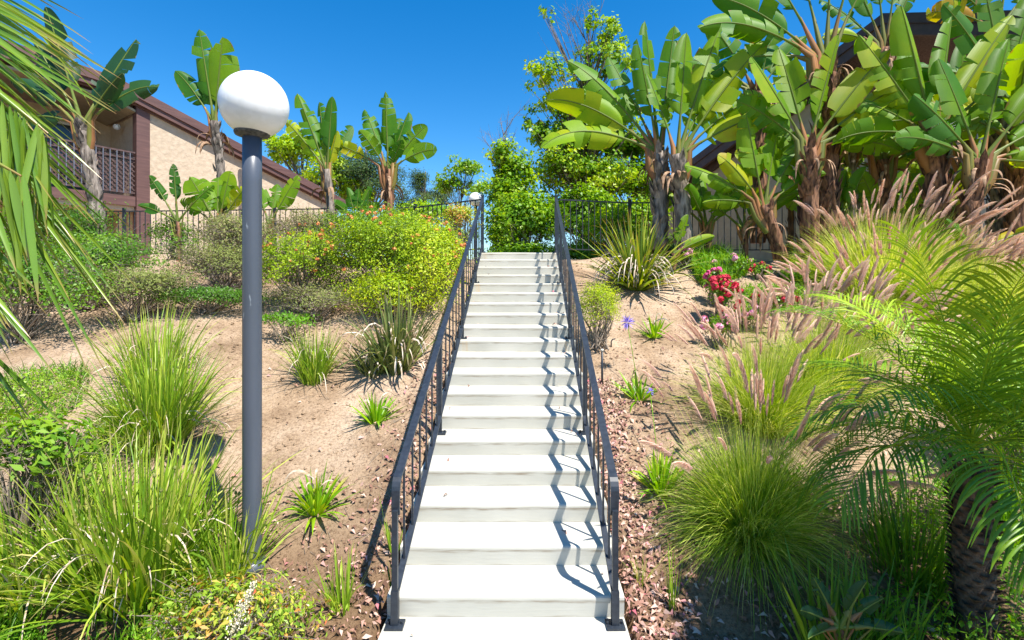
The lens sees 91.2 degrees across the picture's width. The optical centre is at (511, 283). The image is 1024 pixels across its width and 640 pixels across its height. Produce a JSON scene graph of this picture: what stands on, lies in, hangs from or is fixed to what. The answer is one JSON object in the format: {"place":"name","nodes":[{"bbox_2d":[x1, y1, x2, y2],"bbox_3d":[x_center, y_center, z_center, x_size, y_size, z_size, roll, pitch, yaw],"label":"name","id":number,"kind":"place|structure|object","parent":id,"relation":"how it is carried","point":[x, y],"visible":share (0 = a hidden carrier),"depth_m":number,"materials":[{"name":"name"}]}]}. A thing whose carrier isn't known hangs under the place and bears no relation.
{"place":"outdoors","nodes":[
{"label":"outdoors","id":0,"kind":"place"},
{"bbox_2d":[0,0,1016,258],"label":"sky","id":1,"kind":"structure","parent":0,"point":[456,66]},
{"bbox_2d":[0,256,1023,639],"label":"ground","id":2,"kind":"structure","parent":0,"point":[52,344],"depth_m":4.68,"materials":[{"name":"soil"}]},
{"bbox_2d":[0,402,113,569],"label":"broadleaf shrub","id":3,"kind":"object","parent":2,"relation":"on","point":[16,459],"visible":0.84,"depth_m":3.40,"materials":[{"name":"green plant"}]},
{"bbox_2d":[0,235,137,343],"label":"green shrub","id":4,"kind":"object","parent":2,"relation":"on","point":[32,319],"visible":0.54,"depth_m":6.32,"materials":[{"name":"green plant"}]},
{"bbox_2d":[0,0,140,446],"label":"fan palm","id":5,"kind":"object","parent":2,"relation":"on","point":[20,163],"visible":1,"depth_m":1.23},
{"bbox_2d":[0,354,144,527],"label":"ground cover","id":6,"kind":"object","parent":2,"relation":"on","point":[80,371],"visible":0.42,"depth_m":5.04,"materials":[{"name":"green plant"}]},
{"bbox_2d":[0,197,145,259],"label":"green shrub","id":7,"kind":"object","parent":2,"relation":"on","point":[72,226],"visible":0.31,"depth_m":8.85,"materials":[{"name":"green plant"}]},
{"bbox_2d":[10,6,159,245],"bbox_3d":[-8.033,-2.776,9.520,2.965,4.498,1.020,0,0,0],"label":"bird of paradise plant","id":8,"kind":"object","parent":2,"relation":"on","point":[83,135],"visible":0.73,"depth_m":9.28,"materials":[{"name":"green plant"}]},
{"bbox_2d":[0,428,205,639],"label":"strap leaf clump","id":9,"kind":"object","parent":2,"relation":"on","point":[14,581],"visible":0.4,"depth_m":3.13,"materials":[{"name":"plant"}]},
{"bbox_2d":[3,216,216,308],"bbox_3d":[-6.102,-0.320,7.480,3.278,1.388,1.742,0,0,0],"label":"green shrub","id":10,"kind":"object","parent":2,"relation":"on","point":[116,254],"visible":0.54,"depth_m":7.30,"materials":[{"name":"green plant"}]},
{"bbox_2d":[0,540,236,639],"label":"ground cover","id":11,"kind":"object","parent":2,"relation":"on","point":[33,633],"visible":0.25,"depth_m":3.05,"materials":[{"name":"green plant"}]},
{"bbox_2d":[63,261,208,320],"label":"green shrub","id":12,"kind":"object","parent":2,"relation":"on","point":[144,283],"visible":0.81,"depth_m":6.79,"materials":[{"name":"green plant"}]},
{"bbox_2d":[35,329,241,482],"bbox_3d":[-3.237,1.022,4.573,1.838,1.341,1.772,0,0,44],"label":"strap leaf clump","id":13,"kind":"object","parent":2,"relation":"on","point":[158,403],"visible":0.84,"depth_m":4.44,"materials":[{"name":"plant"}]},
{"bbox_2d":[71,297,229,404],"bbox_3d":[-3.750,0.722,5.316,1.408,1.300,1.645,0,0,-31],"label":"strap leaf clump","id":14,"kind":"object","parent":2,"relation":"on","point":[142,338],"visible":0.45,"depth_m":5.33,"materials":[{"name":"plant"}]},
{"bbox_2d":[0,399,314,639],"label":"strap leaf clump","id":15,"kind":"object","parent":2,"relation":"on","point":[115,554],"visible":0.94,"depth_m":3.17,"materials":[{"name":"plant"}]},
{"bbox_2d":[0,40,345,259],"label":"beige house","id":16,"kind":"structure","parent":2,"relation":"on","point":[139,142],"depth_m":13.34,"materials":[{"name":"paint"}]},
{"bbox_2d":[12,111,95,190],"bbox_3d":[-12.099,-3.270,12.874,0.070,2.000,2.250,0,0,34],"label":"sliding door","id":17,"kind":"structure","parent":16,"relation":"in","point":[59,125],"depth_m":13.23,"materials":[{"name":"white glass"}]},
{"bbox_2d":[140,210,206,258],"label":"green shrub","id":18,"kind":"object","parent":2,"relation":"on","point":[157,232],"visible":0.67,"depth_m":9.12,"materials":[{"name":"green plant"}]},
{"bbox_2d":[138,164,214,261],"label":"bird of paradise plant","id":19,"kind":"object","parent":2,"relation":"on","point":[161,191],"visible":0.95,"depth_m":9.00,"materials":[{"name":"green plant"}]},
{"bbox_2d":[128,284,282,314],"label":"green shrub","id":20,"kind":"object","parent":2,"relation":"on","point":[219,294],"visible":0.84,"depth_m":6.91,"materials":[{"name":"green plant"}]},
{"bbox_2d":[174,29,239,251],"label":"bird of paradise plant","id":21,"kind":"object","parent":2,"relation":"on","point":[213,72],"visible":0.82,"depth_m":9.59,"materials":[{"name":"green plant"}]},
{"bbox_2d":[145,235,275,288],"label":"dry shrub","id":22,"kind":"object","parent":2,"relation":"on","point":[218,259],"visible":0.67,"depth_m":7.72,"materials":[{"name":"green plant"}]},
{"bbox_2d":[180,171,241,244],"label":"bird of paradise plant","id":23,"kind":"object","parent":2,"relation":"on","point":[224,193],"visible":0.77,"depth_m":9.21,"materials":[{"name":"green plant"}]},
{"bbox_2d":[123,458,307,595],"bbox_3d":[-1.867,1.665,3.373,1.092,0.809,1.313,0,0,0],"label":"strap leaf clump","id":24,"kind":"object","parent":2,"relation":"on","point":[224,558],"visible":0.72,"depth_m":3.33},
{"bbox_2d":[115,552,347,639],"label":"nandina shrub","id":25,"kind":"object","parent":2,"relation":"on","point":[217,607],"visible":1,"depth_m":2.69,"materials":[{"name":"green plant"}]},
{"bbox_2d":[173,198,297,267],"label":"dry shrub","id":26,"kind":"object","parent":2,"relation":"on","point":[223,229],"visible":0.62,"depth_m":8.48,"materials":[{"name":"green plant"}]},
{"bbox_2d":[1,199,480,253],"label":"metal fence","id":27,"kind":"object","parent":2,"relation":"on","point":[123,211],"visible":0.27,"depth_m":10.43,"materials":[{"name":"metal"}]},
{"bbox_2d":[217,70,288,575],"bbox_3d":[-1.783,0.312,3.470,0.444,3.542,0.444,0,0,0],"label":"globe lamp post","id":28,"kind":"object","parent":2,"relation":"on","point":[253,106],"visible":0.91,"depth_m":3.41,"materials":[{"name":"metal"}]},
{"bbox_2d":[262,175,300,252],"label":"bird of paradise plant","id":29,"kind":"object","parent":2,"relation":"on","point":[282,199],"visible":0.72,"depth_m":9.33,"materials":[{"name":"green plant"}]},
{"bbox_2d":[262,310,321,340],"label":"green shrub","id":30,"kind":"object","parent":2,"relation":"on","point":[282,317],"visible":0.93,"depth_m":6.40,"materials":[{"name":"green plant"}]},
{"bbox_2d":[262,224,351,307],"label":"lantana shrub","id":31,"kind":"object","parent":2,"relation":"on","point":[292,258],"visible":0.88,"depth_m":7.08,"materials":[{"name":"green plant"}]},
{"bbox_2d":[265,318,355,396],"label":"strap leaf clump","id":32,"kind":"object","parent":2,"relation":"on","point":[314,369],"visible":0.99,"depth_m":5.60,"materials":[{"name":"plant"}]},
{"bbox_2d":[262,203,361,258],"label":"dry shrub","id":33,"kind":"object","parent":2,"relation":"on","point":[301,217],"visible":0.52,"depth_m":8.84,"materials":[{"name":"green plant"}]},
{"bbox_2d":[262,278,363,320],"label":"dry shrub","id":34,"kind":"object","parent":2,"relation":"on","point":[320,297],"visible":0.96,"depth_m":6.81,"materials":[{"name":"green plant"}]},
{"bbox_2d":[285,94,353,229],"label":"bird of paradise plant","id":35,"kind":"object","parent":2,"relation":"on","point":[324,134],"visible":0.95,"depth_m":9.80,"materials":[{"name":"green plant"}]},
{"bbox_2d":[278,463,361,535],"bbox_3d":[-1.472,1.635,3.925,0.627,0.477,0.635,0,0,38],"label":"lily rosette","id":36,"kind":"object","parent":2,"relation":"on","point":[318,501],"visible":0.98,"depth_m":3.90,"materials":[{"name":"green plant"}]},
{"bbox_2d":[262,130,380,211],"bbox_3d":[-8.323,-3.777,21.974,5.164,6.604,2.215,0,0,0],"label":"maple tree","id":37,"kind":"object","parent":2,"relation":"on","point":[285,147],"visible":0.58,"depth_m":21.68,"materials":[{"name":"green plant"}]},
{"bbox_2d":[308,540,376,616],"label":"strap leaf clump","id":38,"kind":"object","parent":2,"relation":"on","point":[347,593],"visible":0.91,"depth_m":3.12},
{"bbox_2d":[334,186,379,212],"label":"bird of paradise plant","id":39,"kind":"object","parent":2,"relation":"on","point":[356,197],"visible":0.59,"depth_m":10.00,"materials":[{"name":"green plant"}]},
{"bbox_2d":[284,195,434,261],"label":"lantana shrub","id":40,"kind":"object","parent":2,"relation":"on","point":[344,216],"visible":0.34,"depth_m":8.61,"materials":[{"name":"green plant"}]},
{"bbox_2d":[317,146,414,214],"bbox_3d":[-6.611,-3.341,21.982,4.593,5.750,2.488,0,0,0],"label":"pine tree","id":41,"kind":"object","parent":2,"relation":"on","point":[366,171],"visible":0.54,"depth_m":21.57,"materials":[{"name":"green plant"}]},
{"bbox_2d":[338,331,412,379],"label":"flax plant","id":42,"kind":"object","parent":2,"relation":"on","point":[365,365],"visible":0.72,"depth_m":5.62,"materials":[{"name":"green plant"}]},
{"bbox_2d":[348,390,406,425],"bbox_3d":[-1.317,1.205,4.855,0.553,0.366,0.422,0,0,-41],"label":"lily rosette","id":43,"kind":"object","parent":2,"relation":"on","point":[378,414],"visible":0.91,"depth_m":4.87,"materials":[{"name":"green plant"}]},
{"bbox_2d":[289,200,476,284],"bbox_3d":[-1.836,-0.535,7.514,2.893,1.432,1.977,0,0,0],"label":"lantana shrub","id":44,"kind":"object","parent":2,"relation":"on","point":[389,240],"visible":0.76,"depth_m":7.14,"materials":[{"name":"green plant"}]},
{"bbox_2d":[340,91,436,213],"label":"bird of paradise plant","id":45,"kind":"object","parent":2,"relation":"on","point":[391,133],"visible":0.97,"depth_m":9.89,"materials":[{"name":"green plant"}]},
{"bbox_2d":[312,259,467,320],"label":"lantana shrub","id":46,"kind":"object","parent":2,"relation":"on","point":[372,291],"visible":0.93,"depth_m":6.74,"materials":[{"name":"green plant"}]},
{"bbox_2d":[333,288,457,387],"bbox_3d":[-1.393,0.548,5.766,1.501,1.158,1.330,0,0,38],"label":"flax plant","id":47,"kind":"object","parent":2,"relation":"on","point":[398,339],"visible":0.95,"depth_m":5.66,"materials":[{"name":"green plant"}]},
{"bbox_2d":[394,164,456,225],"bbox_3d":[-4.415,-3.054,23.947,3.771,5.161,2.038,0,0,0],"label":"pine tree","id":48,"kind":"object","parent":2,"relation":"on","point":[419,180],"visible":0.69,"depth_m":23.75,"materials":[{"name":"green plant"}]},
{"bbox_2d":[395,208,473,304],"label":"lantana shrub","id":49,"kind":"object","parent":2,"relation":"on","point":[434,259],"visible":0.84,"depth_m":7.00,"materials":[{"name":"green plant"}]},
{"bbox_2d":[438,201,483,266],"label":"nandina shrub","id":50,"kind":"object","parent":2,"relation":"on","point":[457,213],"visible":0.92,"depth_m":8.69,"materials":[{"name":"green plant"}]},
{"bbox_2d":[430,153,492,215],"bbox_3d":[-1.313,-2.116,14.498,2.088,3.275,1.199,0,0,0],"label":"maple tree","id":51,"kind":"object","parent":2,"relation":"on","point":[466,167],"visible":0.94,"depth_m":14.35,"materials":[{"name":"green plant"}]},
{"bbox_2d":[484,212,521,252],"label":"hedge shrub","id":52,"kind":"object","parent":2,"relation":"on","point":[496,240],"visible":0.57,"depth_m":10.60,"materials":[{"name":"green plant"}]},
{"bbox_2d":[378,253,630,639],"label":"concrete staircase","id":53,"kind":"structure","parent":2,"relation":"on","point":[496,552],"depth_m":3.95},
{"bbox_2d":[384,195,485,630],"bbox_3d":[-0.620,0.234,6.055,0.112,3.672,6.146,0,0,2],"label":"stair handrail","id":54,"kind":"object","parent":53,"relation":"on","point":[394,622],"visible":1,"depth_m":4.05,"materials":[{"name":"metal"}]},
{"bbox_2d":[553,195,625,630],"bbox_3d":[0.710,0.234,6.055,0.112,3.672,6.146,0,0,2],"label":"stair handrail","id":55,"kind":"object","parent":53,"relation":"on","point":[573,310],"visible":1,"depth_m":4.00,"materials":[{"name":"metal"}]},
{"bbox_2d":[479,100,542,215],"bbox_3d":[-0.038,-2.370,11.427,1.502,3.788,1.160,0,0,0],"label":"maple tree","id":56,"kind":"object","parent":2,"relation":"on","point":[509,172],"visible":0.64,"depth_m":11.27,"materials":[{"name":"green plant"}]},
{"bbox_2d":[0,260,1022,639],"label":"soil clods","id":57,"kind":"object","parent":2,"relation":"on","point":[778,620],"visible":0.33,"depth_m":4.74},
{"bbox_2d":[471,237,553,258],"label":"hedge shrub","id":58,"kind":"object","parent":2,"relation":"on","point":[531,247],"visible":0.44,"depth_m":10.44,"materials":[{"name":"green plant"}]},
{"bbox_2d":[476,187,575,247],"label":"hedge shrub","id":59,"kind":"object","parent":2,"relation":"on","point":[529,216],"visible":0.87,"depth_m":10.61,"materials":[{"name":"green plant"}]},
{"bbox_2d":[215,298,842,637],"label":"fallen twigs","id":60,"kind":"object","parent":2,"relation":"on","point":[416,481],"visible":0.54,"depth_m":4.10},
{"bbox_2d":[122,265,957,639],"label":"leaf litter","id":61,"kind":"object","parent":2,"relation":"on","point":[674,633],"visible":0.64,"depth_m":3.48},
{"bbox_2d":[541,233,620,259],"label":"hedge shrub","id":62,"kind":"object","parent":2,"relation":"on","point":[575,255],"visible":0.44,"depth_m":10.07,"materials":[{"name":"green plant"}]},
{"bbox_2d":[521,0,645,238],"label":"maple tree","id":63,"kind":"object","parent":2,"relation":"on","point":[567,164],"visible":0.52,"depth_m":11.83,"materials":[{"name":"green plant"}]},
{"bbox_2d":[545,177,621,245],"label":"hedge shrub","id":64,"kind":"object","parent":2,"relation":"on","point":[585,193],"visible":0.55,"depth_m":10.77,"materials":[{"name":"green plant"}]},
{"bbox_2d":[569,269,622,349],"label":"yellow shrub","id":65,"kind":"object","parent":2,"relation":"on","point":[598,334],"visible":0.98,"depth_m":6.04,"materials":[{"name":"green plant"}]},
{"bbox_2d":[540,21,680,249],"bbox_3d":[1.857,-2.689,8.998,2.778,4.164,0.844,0,0,-4],"label":"bird of paradise plant","id":66,"kind":"object","parent":2,"relation":"on","point":[601,111],"visible":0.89,"depth_m":8.92,"materials":[{"name":"green plant"}]},
{"bbox_2d":[578,200,647,257],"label":"hedge shrub","id":67,"kind":"object","parent":2,"relation":"on","point":[603,226],"visible":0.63,"depth_m":9.79,"materials":[{"name":"green plant"}]},
{"bbox_2d":[579,123,652,208],"bbox_3d":[2.643,-2.279,12.528,2.392,3.605,1.865,0,0,9],"label":"maple tree","id":68,"kind":"object","parent":2,"relation":"on","point":[628,149],"visible":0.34,"depth_m":12.43,"materials":[{"name":"green plant"}]},
{"bbox_2d":[609,183,672,244],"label":"hedge shrub","id":69,"kind":"object","parent":2,"relation":"on","point":[637,209],"visible":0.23,"depth_m":10.94,"materials":[{"name":"green plant"}]},
{"bbox_2d":[569,207,714,304],"bbox_3d":[2.065,-0.442,7.969,2.464,1.588,2.545,0,0,0],"label":"flax plant","id":70,"kind":"object","parent":2,"relation":"on","point":[637,267],"visible":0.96,"depth_m":7.70,"materials":[{"name":"green plant"}]},
{"bbox_2d":[627,450,699,508],"bbox_3d":[1.190,1.526,4.091,0.676,0.451,0.606,0,0,-34],"label":"lily rosette","id":71,"kind":"object","parent":2,"relation":"on","point":[656,472],"visible":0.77,"depth_m":4.05,"materials":[{"name":"green plant"}]},
{"bbox_2d":[651,164,764,250],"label":"young banana plant","id":72,"kind":"object","parent":2,"relation":"on","point":[697,188],"visible":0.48,"depth_m":8.89,"materials":[{"name":"green plant"}]},
{"bbox_2d":[645,31,774,255],"bbox_3d":[3.480,-2.509,8.799,2.294,4.042,0.776,0,0,-4],"label":"bird of paradise plant","id":73,"kind":"object","parent":2,"relation":"on","point":[702,99],"visible":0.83,"depth_m":8.71,"materials":[{"name":"green plant"}]},
{"bbox_2d":[699,311,739,349],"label":"geranium","id":74,"kind":"object","parent":2,"relation":"on","point":[718,323],"visible":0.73,"depth_m":6.27,"materials":[{"name":"green plant"}]},
{"bbox_2d":[702,274,743,321],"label":"geranium","id":75,"kind":"object","parent":2,"relation":"on","point":[718,282],"visible":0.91,"depth_m":6.77,"materials":[{"name":"red plant"}]},
{"bbox_2d":[682,23,806,243],"bbox_3d":[4.906,-3.221,10.259,2.918,4.795,0.871,0,0,0],"label":"bird of paradise plant","id":76,"kind":"object","parent":2,"relation":"on","point":[786,48],"visible":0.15,"depth_m":10.20,"materials":[{"name":"green plant"}]},
{"bbox_2d":[692,167,798,258],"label":"young banana plant","id":77,"kind":"object","parent":2,"relation":"on","point":[783,199],"visible":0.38,"depth_m":8.87,"materials":[{"name":"green plant"}]},
{"bbox_2d":[672,238,831,287],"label":"ground cover","id":78,"kind":"object","parent":2,"relation":"on","point":[715,253],"visible":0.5,"depth_m":8.24,"materials":[{"name":"green plant"}]},
{"bbox_2d":[684,114,825,260],"bbox_3d":[4.025,-1.597,8.359,2.360,2.449,0.603,0,0,0],"label":"bird of paradise plant","id":79,"kind":"object","parent":2,"relation":"on","point":[763,209],"visible":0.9,"depth_m":8.30,"materials":[{"name":"green plant"}]},
{"bbox_2d":[735,127,794,260],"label":"young banana plant","id":80,"kind":"object","parent":2,"relation":"on","point":[784,145],"visible":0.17,"depth_m":9.28,"materials":[{"name":"green plant"}]},
{"bbox_2d":[558,198,989,250],"bbox_3d":[5.132,-1.050,9.271,8.595,1.100,0.446,0,0,1],"label":"metal fence","id":81,"kind":"object","parent":2,"relation":"on","point":[629,202],"visible":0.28,"depth_m":9.34,"materials":[{"name":"metal"}]},
{"bbox_2d":[697,0,864,256],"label":"bird of paradise plant","id":82,"kind":"object","parent":2,"relation":"on","point":[750,23],"visible":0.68,"depth_m":8.52,"materials":[{"name":"green plant"}]},
{"bbox_2d":[657,276,910,465],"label":"fountain grass","id":83,"kind":"object","parent":2,"relation":"on","point":[746,401],"depth_m":4.56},
{"bbox_2d":[625,344,954,635],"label":"fountain grass","id":84,"kind":"object","parent":2,"relation":"on","point":[749,501],"depth_m":3.50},
{"bbox_2d":[785,166,866,242],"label":"young banana plant","id":85,"kind":"object","parent":2,"relation":"on","point":[853,180],"visible":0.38,"depth_m":8.65,"materials":[{"name":"green plant"}]},
{"bbox_2d":[736,35,917,262],"bbox_3d":[5.138,-2.207,8.261,2.761,3.746,0.826,0,0,-7],"label":"bird of paradise plant","id":86,"kind":"object","parent":2,"relation":"on","point":[850,93],"visible":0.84,"depth_m":8.18,"materials":[{"name":"green plant"}]},
{"bbox_2d":[635,10,1023,261],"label":"shaded house","id":87,"kind":"structure","parent":2,"relation":"on","point":[925,31],"depth_m":13.78,"materials":[{"name":"brown paint"}]},
{"bbox_2d":[747,536,916,639],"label":"iris clump","id":88,"kind":"object","parent":2,"relation":"on","point":[801,622],"visible":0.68,"depth_m":2.77,"materials":[{"name":"green plant"}]},
{"bbox_2d":[800,577,902,639],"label":"broadleaf seedling","id":89,"kind":"object","parent":2,"relation":"on","point":[829,624],"visible":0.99,"depth_m":2.60,"materials":[{"name":"green plant"}]},
{"bbox_2d":[763,222,961,341],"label":"fountain grass","id":90,"kind":"object","parent":2,"relation":"on","point":[844,254],"depth_m":6.43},
{"bbox_2d":[722,255,1003,419],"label":"fountain grass","id":91,"kind":"object","parent":2,"relation":"on","point":[842,349],"depth_m":5.14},
{"bbox_2d":[819,0,914,225],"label":"bird of paradise plant","id":92,"kind":"object","parent":2,"relation":"on","point":[865,9],"visible":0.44,"depth_m":10.61,"materials":[{"name":"green plant"}]},
{"bbox_2d":[838,89,900,244],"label":"bird of paradise plant","id":93,"kind":"object","parent":2,"relation":"on","point":[851,161],"visible":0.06,"depth_m":8.94,"materials":[{"name":"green plant"}]},
{"bbox_2d":[814,536,947,639],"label":"iris clump","id":94,"kind":"object","parent":2,"relation":"on","point":[901,617],"visible":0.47,"depth_m":2.85,"materials":[{"name":"green plant"}]},
{"bbox_2d":[840,168,922,222],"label":"young banana plant","id":95,"kind":"object","parent":2,"relation":"on","point":[867,188],"visible":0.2,"depth_m":8.90,"materials":[{"name":"green plant"}]},
{"bbox_2d":[752,448,1023,639],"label":"ground cover","id":96,"kind":"object","parent":2,"relation":"on","point":[1011,618],"visible":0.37,"depth_m":3.18,"materials":[{"name":"green plant"}]},
{"bbox_2d":[764,214,1023,639],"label":"pygmy date palm","id":97,"kind":"object","parent":2,"relation":"on","point":[977,549],"visible":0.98,"depth_m":2.86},
{"bbox_2d":[786,56,1002,247],"bbox_3d":[6.556,-2.211,8.820,3.017,3.242,1.101,0,0,7],"label":"bird of paradise plant","id":98,"kind":"object","parent":2,"relation":"on","point":[882,166],"visible":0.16,"depth_m":8.80,"materials":[{"name":"green plant"}]},
{"bbox_2d":[766,168,1023,308],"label":"fountain grass","id":99,"kind":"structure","parent":2,"relation":"on","point":[851,251],"depth_m":7.00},
{"bbox_2d":[818,468,1009,603],"bbox_3d":[2.677,1.674,3.423,1.046,0.777,1.128,0,0,-20],"label":"iris clump","id":100,"kind":"object","parent":2,"relation":"on","point":[884,538],"visible":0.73,"depth_m":3.35,"materials":[{"name":"green plant"}]},
{"bbox_2d":[832,5,1021,261],"bbox_3d":[6.787,-2.372,8.051,3.370,4.046,0.980,0,0,0],"label":"bird of paradise plant","id":101,"kind":"object","parent":2,"relation":"on","point":[906,69],"visible":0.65,"depth_m":7.99,"materials":[{"name":"green plant"}]},
{"bbox_2d":[847,213,1023,322],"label":"fountain grass","id":102,"kind":"object","parent":2,"relation":"on","point":[1008,243],"depth_m":6.49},
{"bbox_2d":[895,38,1023,260],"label":"bird of paradise plant","id":103,"kind":"object","parent":2,"relation":"on","point":[977,164],"visible":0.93,"depth_m":7.60,"materials":[{"name":"green plant"}]},
{"bbox_2d":[910,434,1023,561],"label":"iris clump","id":104,"kind":"object","parent":2,"relation":"on","point":[1004,517],"visible":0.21,"depth_m":3.85,"materials":[{"name":"green plant"}]},
{"bbox_2d":[920,0,1023,261],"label":"bird of paradise plant","id":105,"kind":"object","parent":2,"relation":"on","point":[992,14],"visible":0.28,"depth_m":8.51,"materials":[{"name":"green plant"}]},
{"bbox_2d":[922,224,1023,325],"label":"fountain grass","id":106,"kind":"object","parent":2,"relation":"on","point":[997,258],"depth_m":6.65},
{"bbox_2d":[926,0,1019,210],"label":"bird of paradise plant","id":107,"kind":"object","parent":2,"relation":"on","point":[933,14],"visible":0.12,"depth_m":9.59,"materials":[{"name":"green plant"}]},
{"bbox_2d":[925,42,1023,260],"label":"bird of paradise plant","id":108,"kind":"object","parent":2,"relation":"on","point":[1014,69],"visible":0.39,"depth_m":8.10,"materials":[{"name":"green plant"}]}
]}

